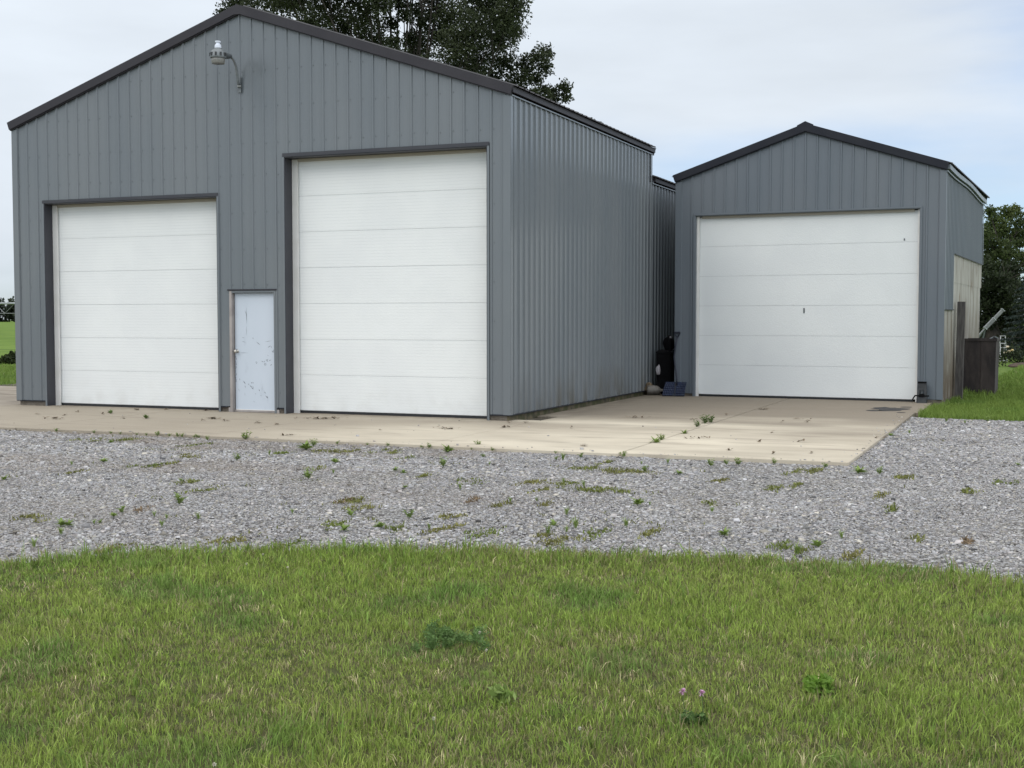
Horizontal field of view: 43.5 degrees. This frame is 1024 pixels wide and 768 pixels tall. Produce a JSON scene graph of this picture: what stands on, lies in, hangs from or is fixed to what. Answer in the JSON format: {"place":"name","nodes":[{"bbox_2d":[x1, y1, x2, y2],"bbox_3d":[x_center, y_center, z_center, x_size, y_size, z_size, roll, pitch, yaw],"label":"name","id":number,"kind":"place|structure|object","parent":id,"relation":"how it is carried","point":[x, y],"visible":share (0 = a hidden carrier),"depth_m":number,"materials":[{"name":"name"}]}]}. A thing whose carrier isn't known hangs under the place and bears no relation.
{"place":"outdoors","nodes":[
{"label":"outdoors","id":0,"kind":"place"},
{"bbox_2d":[0,321,15,365],"bbox_3d":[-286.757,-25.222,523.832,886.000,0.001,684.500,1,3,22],"label":"crop field","id":1,"kind":"structure","parent":0,"point":[7,338],"depth_m":105.22,"materials":[{"name":"green plant"}]},
{"bbox_2d":[0,355,11,363],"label":"field weed","id":2,"kind":"object","parent":1,"relation":"on","point":[8,358],"visible":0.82,"depth_m":46.15,"materials":[{"name":"green plant"}]},
{"bbox_2d":[0,302,14,312],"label":"irrigation pivot","id":3,"kind":"object","parent":1,"relation":"on","point":[13,303],"visible":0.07,"depth_m":149.33,"materials":[{"name":"grey metal"}]},
{"bbox_2d":[7,350,15,358],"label":"field weed","id":4,"kind":"object","parent":1,"relation":"on","point":[12,354],"visible":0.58,"depth_m":46.86,"materials":[{"name":"green plant"}]},
{"bbox_2d":[0,386,19,404],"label":"concrete path","id":5,"kind":"structure","parent":0,"point":[8,396],"depth_m":26.50,"materials":[{"name":"beige concrete"}]},
{"bbox_2d":[0,531,1023,767],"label":"lawn ground","id":6,"kind":"structure","parent":0,"point":[509,755],"depth_m":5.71,"materials":[{"name":"green plant"}]},
{"bbox_2d":[410,618,491,653],"bbox_3d":[-0.274,1.258,6.401,0.411,0.130,0.412,0,3,8],"label":"lawn weed","id":7,"kind":"object","parent":6,"relation":"on","point":[445,634],"visible":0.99,"depth_m":6.37,"materials":[{"name":"green plant"}]},
{"bbox_2d":[487,683,519,708],"bbox_3d":[-0.036,1.314,5.418,0.163,0.097,0.140,1,3,22],"label":"lawn weed","id":8,"kind":"object","parent":6,"relation":"on","point":[498,692],"visible":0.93,"depth_m":5.40,"materials":[{"name":"green plant"}]},
{"bbox_2d":[1,550,1013,767],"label":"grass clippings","id":9,"kind":"object","parent":6,"relation":"on","point":[520,658],"depth_m":6.09,"materials":[{"name":"green plant"}]},
{"bbox_2d":[679,687,684,715],"bbox_3d":[0.685,1.289,5.157,0.032,0.142,0.033,1,3,22],"label":"clover flower","id":10,"kind":"object","parent":6,"relation":"on","point":[682,691],"visible":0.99,"depth_m":5.15,"materials":[{"name":"pink plant"}]},
{"bbox_2d":[676,709,708,728],"bbox_3d":[0.717,1.339,5.120,0.131,0.074,0.124,1,3,22],"label":"lawn weed","id":11,"kind":"object","parent":6,"relation":"on","point":[690,716],"visible":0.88,"depth_m":5.10,"materials":[{"name":"green plant"}]},
{"bbox_2d":[699,690,704,712],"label":"clover flower","id":12,"kind":"object","parent":6,"relation":"on","point":[701,692],"visible":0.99,"depth_m":5.15,"materials":[{"name":"pink plant"}]},
{"bbox_2d":[802,672,834,696],"bbox_3d":[1.330,1.308,5.568,0.167,0.114,0.160,-1,3,-19],"label":"lawn weed","id":13,"kind":"object","parent":6,"relation":"on","point":[812,686],"visible":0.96,"depth_m":5.55,"materials":[{"name":"green plant"}]},
{"bbox_2d":[0,324,1023,415],"bbox_3d":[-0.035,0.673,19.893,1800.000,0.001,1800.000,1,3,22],"label":"ground","id":14,"kind":"structure","parent":0,"point":[1003,369],"depth_m":43.14,"materials":[{"name":"green plant"}]},
{"bbox_2d":[0,296,14,321],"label":"wood","id":15,"kind":"object","parent":14,"relation":"on","point":[9,314],"visible":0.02,"depth_m":557.68,"materials":[{"name":"green plant"}]},
{"bbox_2d":[7,4,675,420],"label":"metal shed","id":16,"kind":"structure","parent":14,"relation":"on","point":[309,218],"depth_m":21.55,"materials":[{"name":"grey metal"}]},
{"bbox_2d":[52,198,218,409],"bbox_3d":[-6.620,-1.395,22.742,3.692,3.638,0.094,1,3,22],"label":"overhead door","id":17,"kind":"structure","parent":16,"relation":"in","point":[136,318],"depth_m":22.76,"materials":[{"name":"white metal"}]},
{"bbox_2d":[209,41,241,92],"bbox_3d":[-4.687,-5.213,21.084,0.280,0.733,0.738,1,3,22],"label":"wall lamp","id":18,"kind":"object","parent":16,"relation":"attached to","point":[218,55],"visible":1,"depth_m":20.82,"materials":[{"name":"metal"}]},
{"bbox_2d":[227,289,279,412],"bbox_3d":[-4.334,-0.557,21.642,1.002,2.077,0.140,1,3,22],"label":"entry door","id":19,"kind":"structure","parent":16,"relation":"in","point":[252,314],"depth_m":21.67,"materials":[{"name":"grey metal"}]},
{"bbox_2d":[292,149,486,418],"bbox_3d":[-1.971,-1.594,20.840,3.626,4.231,0.094,1,3,22],"label":"overhead door","id":20,"kind":"structure","parent":16,"relation":"in","point":[390,250],"depth_m":20.84,"materials":[{"name":"white metal"}]},
{"bbox_2d":[212,0,574,105],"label":"broad tree","id":21,"kind":"object","parent":14,"relation":"on","point":[456,42],"visible":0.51,"depth_m":44.45,"materials":[{"name":"green plant"}]},
{"bbox_2d":[0,393,932,465],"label":"concrete apron","id":22,"kind":"object","parent":14,"relation":"on","point":[834,432],"visible":0.8,"depth_m":18.71,"materials":[{"name":"beige concrete"}]},
{"bbox_2d":[240,430,252,438],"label":"weed","id":23,"kind":"object","parent":22,"relation":"on","point":[243,435],"visible":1,"depth_m":17.16,"materials":[{"name":"green plant"}]},
{"bbox_2d":[0,384,547,420],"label":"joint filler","id":24,"kind":"object","parent":22,"relation":"in","point":[540,419],"visible":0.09,"depth_m":20.83,"materials":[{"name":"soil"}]},
{"bbox_2d":[296,416,337,418],"bbox_3d":[-3.014,0.530,20.262,0.880,0.063,0.205,0,3,2],"label":"leaf scrap","id":25,"kind":"object","parent":22,"relation":"on","point":[324,417],"visible":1,"depth_m":20.26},
{"bbox_2d":[644,382,651,394],"bbox_3d":[2.826,0.090,26.752,0.244,0.270,0.288,-1,3,-12],"label":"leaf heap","id":26,"kind":"object","parent":22,"relation":"on","point":[648,383],"visible":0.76,"depth_m":26.65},
{"bbox_2d":[647,384,662,394],"bbox_3d":[2.963,0.109,26.591,0.330,0.235,0.193,0,3,5],"label":"plastic jug","id":27,"kind":"object","parent":22,"relation":"on","point":[654,390],"visible":0.94,"depth_m":26.52,"materials":[{"name":"white plastic"}]},
{"bbox_2d":[650,436,659,442],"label":"weed","id":28,"kind":"object","parent":22,"relation":"on","point":[656,440],"visible":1,"depth_m":16.45,"materials":[{"name":"green plant"}]},
{"bbox_2d":[656,350,673,393],"bbox_3d":[3.238,-0.251,26.872,0.350,0.930,0.510,1,3,22],"label":"refuse bin","id":29,"kind":"object","parent":22,"relation":"on","point":[662,358],"visible":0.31,"depth_m":26.66,"materials":[{"name":"black plastic"}]},
{"bbox_2d":[656,365,660,374],"bbox_3d":[3.033,-0.300,26.664,0.094,0.209,0.108,1,3,22],"label":"rag","id":30,"kind":"object","parent":29,"relation":"hanging from","point":[658,370],"visible":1,"depth_m":26.63,"materials":[{"name":"white fabric"}]},
{"bbox_2d":[663,335,674,349],"bbox_3d":[3.275,-0.867,26.803,0.227,0.306,0.260,2,4,36],"label":"black bag","id":31,"kind":"object","parent":29,"relation":"on","point":[666,342],"visible":0.94,"depth_m":26.73,"materials":[{"name":"plastic"}]},
{"bbox_2d":[667,336,671,381],"bbox_3d":[3.262,-0.380,26.582,0.140,1.217,0.105,1,3,22],"label":"broom","id":32,"kind":"object","parent":22,"relation":"on","point":[669,358],"visible":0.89,"depth_m":26.56,"materials":[{"name":"black plastic"}]},
{"bbox_2d":[662,332,686,395],"bbox_3d":[3.328,-0.413,26.122,0.485,1.306,0.289,1,3,22],"label":"snow shovel","id":33,"kind":"object","parent":22,"relation":"on","point":[676,388],"visible":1,"depth_m":26.11,"materials":[{"name":"blue plastic"}]},
{"bbox_2d":[698,414,709,422],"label":"weed","id":34,"kind":"object","parent":22,"relation":"on","point":[705,420],"visible":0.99,"depth_m":19.42,"materials":[{"name":"green plant"}]},
{"bbox_2d":[867,407,908,412],"bbox_3d":[6.583,0.440,22.407,0.688,0.001,1.605,1,3,22],"label":"oil stain","id":35,"kind":"object","parent":22,"relation":"on","point":[888,409],"visible":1,"depth_m":22.34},
{"bbox_2d":[912,381,928,402],"bbox_3d":[7.683,0.156,24.136,0.305,0.403,0.137,1,3,25],"label":"jack stand","id":36,"kind":"object","parent":22,"relation":"on","point":[921,397],"visible":1,"depth_m":24.09,"materials":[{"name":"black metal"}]},
{"bbox_2d":[0,411,1023,582],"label":"gravel drive","id":37,"kind":"structure","parent":14,"relation":"on","point":[698,502],"depth_m":11.23,"materials":[{"name":"grey gravel"}]},
{"bbox_2d":[28,536,37,546],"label":"weed","id":38,"kind":"object","parent":37,"relation":"on","point":[33,543],"visible":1,"depth_m":9.14,"materials":[{"name":"green plant"}]},
{"bbox_2d":[56,518,65,525],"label":"weed","id":39,"kind":"object","parent":37,"relation":"on","point":[61,522],"visible":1,"depth_m":10.08,"materials":[{"name":"green plant"}]},
{"bbox_2d":[64,519,72,525],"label":"weed","id":40,"kind":"object","parent":37,"relation":"on","point":[68,522],"visible":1,"depth_m":10.07,"materials":[{"name":"green plant"}]},
{"bbox_2d":[174,492,186,503],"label":"weed","id":41,"kind":"object","parent":37,"relation":"on","point":[178,499],"visible":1,"depth_m":11.19,"materials":[{"name":"green plant"}]},
{"bbox_2d":[297,440,313,449],"bbox_3d":[-2.555,0.763,15.870,0.222,0.124,0.260,3,4,42],"label":"weed","id":42,"kind":"object","parent":37,"relation":"on","point":[306,446],"visible":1,"depth_m":15.87,"materials":[{"name":"green plant"}]},
{"bbox_2d":[303,468,313,478],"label":"weed","id":43,"kind":"object","parent":37,"relation":"on","point":[307,475],"visible":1,"depth_m":12.99,"materials":[{"name":"green plant"}]},
{"bbox_2d":[338,523,351,530],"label":"weed","id":44,"kind":"object","parent":37,"relation":"on","point":[343,526],"visible":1,"depth_m":9.84,"materials":[{"name":"green plant"}]},
{"bbox_2d":[346,509,355,516],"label":"weed","id":45,"kind":"object","parent":37,"relation":"on","point":[350,512],"visible":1,"depth_m":10.56,"materials":[{"name":"green plant"}]},
{"bbox_2d":[372,521,386,526],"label":"weed","id":46,"kind":"object","parent":37,"relation":"on","point":[379,524],"visible":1,"depth_m":9.98,"materials":[{"name":"green plant"}]},
{"bbox_2d":[402,509,413,517],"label":"weed","id":47,"kind":"object","parent":37,"relation":"on","point":[410,514],"visible":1,"depth_m":10.40,"materials":[{"name":"green plant"}]},
{"bbox_2d":[439,456,446,465],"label":"weed","id":48,"kind":"object","parent":37,"relation":"on","point":[443,462],"visible":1,"depth_m":14.05,"materials":[{"name":"green plant"}]},
{"bbox_2d":[442,444,454,452],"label":"weed","id":49,"kind":"object","parent":37,"relation":"on","point":[447,449],"visible":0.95,"depth_m":15.53,"materials":[{"name":"green plant"}]},
{"bbox_2d":[543,524,551,534],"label":"weed","id":50,"kind":"object","parent":37,"relation":"on","point":[548,530],"visible":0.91,"depth_m":9.65,"materials":[{"name":"green plant"}]},
{"bbox_2d":[549,518,556,525],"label":"weed","id":51,"kind":"object","parent":37,"relation":"on","point":[553,522],"visible":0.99,"depth_m":10.07,"materials":[{"name":"green plant"}]},
{"bbox_2d":[568,516,578,528],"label":"weed","id":52,"kind":"object","parent":37,"relation":"on","point":[575,523],"visible":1,"depth_m":9.93,"materials":[{"name":"green plant"}]},
{"bbox_2d":[621,517,631,526],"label":"weed","id":53,"kind":"object","parent":37,"relation":"on","point":[626,523],"visible":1,"depth_m":10.01,"materials":[{"name":"green plant"}]},
{"bbox_2d":[629,496,646,505],"bbox_3d":[1.110,1.021,11.165,0.150,0.085,0.176,-1,3,-16],"label":"weed","id":54,"kind":"object","parent":37,"relation":"on","point":[637,502],"visible":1,"depth_m":11.16,"materials":[{"name":"green plant"}]},
{"bbox_2d":[707,459,714,465],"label":"weed","id":55,"kind":"object","parent":37,"relation":"on","point":[709,462],"visible":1,"depth_m":14.06,"materials":[{"name":"green plant"}]},
{"bbox_2d":[718,527,729,535],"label":"weed","id":56,"kind":"object","parent":37,"relation":"on","point":[724,532],"visible":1,"depth_m":9.63,"materials":[{"name":"green plant"}]},
{"bbox_2d":[734,457,741,464],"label":"weed","id":57,"kind":"object","parent":37,"relation":"on","point":[737,461],"visible":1,"depth_m":14.23,"materials":[{"name":"green plant"}]},
{"bbox_2d":[791,540,802,555],"bbox_3d":[1.955,1.125,8.825,0.147,0.118,0.130,-2,3,-31],"label":"weed","id":58,"kind":"object","parent":37,"relation":"on","point":[797,549],"visible":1,"depth_m":8.82,"materials":[{"name":"green plant"}]},
{"bbox_2d":[810,540,826,547],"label":"weed","id":59,"kind":"object","parent":37,"relation":"on","point":[816,543],"visible":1,"depth_m":9.13,"materials":[{"name":"green plant"}]},
{"bbox_2d":[850,465,865,473],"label":"weed","id":60,"kind":"object","parent":37,"relation":"on","point":[858,469],"visible":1,"depth_m":13.49,"materials":[{"name":"green plant"}]},
{"bbox_2d":[0,362,1023,420],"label":"rough grass","id":61,"kind":"structure","parent":14,"relation":"on","point":[1005,402],"depth_m":24.41,"materials":[{"name":"green plant"}]},
{"bbox_2d":[672,121,989,404],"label":"metal garage","id":62,"kind":"structure","parent":14,"relation":"on","point":[812,261],"depth_m":25.14,"materials":[{"name":"grey metal"}]},
{"bbox_2d":[696,209,919,401],"bbox_3d":[5.736,-1.527,25.229,4.352,3.646,0.095,1,3,25],"label":"overhead door","id":63,"kind":"structure","parent":62,"relation":"in","point":[817,305],"depth_m":25.19,"materials":[{"name":"white metal"}]},
{"bbox_2d":[954,302,965,399],"bbox_3d":[8.991,-0.615,25.775,0.174,2.074,0.190,1,3,22],"label":"wooden post","id":64,"kind":"object","parent":14,"relation":"on","point":[960,338],"visible":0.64,"depth_m":25.71,"materials":[{"name":"wood"}]},
{"bbox_2d":[963,338,999,394],"bbox_3d":[10.075,-0.355,27.633,0.726,1.259,1.018,1,3,24],"label":"wooden crate","id":65,"kind":"object","parent":14,"relation":"on","point":[981,363],"visible":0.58,"depth_m":27.18,"materials":[{"name":"brown wood"}]},
{"bbox_2d":[979,308,1004,337],"bbox_3d":[14.686,-1.369,40.356,1.308,2.003,0.804,0,3,0],"label":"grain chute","id":66,"kind":"object","parent":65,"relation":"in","point":[992,320],"visible":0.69,"depth_m":39.96,"materials":[{"name":"metal"}]},
{"bbox_2d":[979,253,1023,357],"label":"leafy tree","id":67,"kind":"object","parent":14,"relation":"on","point":[997,290],"visible":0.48,"depth_m":51.33,"materials":[{"name":"green plant"}]},
{"bbox_2d":[981,202,1023,342],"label":"leafy tree","id":68,"kind":"object","parent":14,"relation":"on","point":[997,228],"visible":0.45,"depth_m":57.50,"materials":[{"name":"green plant"}]},
{"bbox_2d":[999,336,1007,361],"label":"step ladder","id":69,"kind":"object","parent":14,"relation":"on","point":[1000,343],"visible":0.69,"depth_m":49.21,"materials":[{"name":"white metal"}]},
{"bbox_2d":[1000,271,1023,357],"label":"spruce tree","id":70,"kind":"object","parent":14,"relation":"on","point":[1015,338],"visible":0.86,"depth_m":49.05,"materials":[{"name":"green plant"}]},
{"bbox_2d":[1008,362,1023,367],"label":"mulch bed","id":71,"kind":"object","parent":14,"relation":"on","point":[1014,365],"visible":0.61,"depth_m":44.18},
{"bbox_2d":[999,343,1023,365],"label":"flower bush","id":72,"kind":"object","parent":71,"relation":"on","point":[1016,355],"visible":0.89,"depth_m":44.97,"materials":[{"name":"green plant"}]},
{"bbox_2d":[1012,275,1023,352],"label":"leafy tree","id":73,"kind":"object","parent":14,"relation":"on","point":[1019,335],"visible":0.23,"depth_m":61.31,"materials":[{"name":"green plant"}]},
{"bbox_2d":[0,0,1023,319],"label":"sky","id":74,"kind":"structure","parent":0,"point":[698,82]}
]}

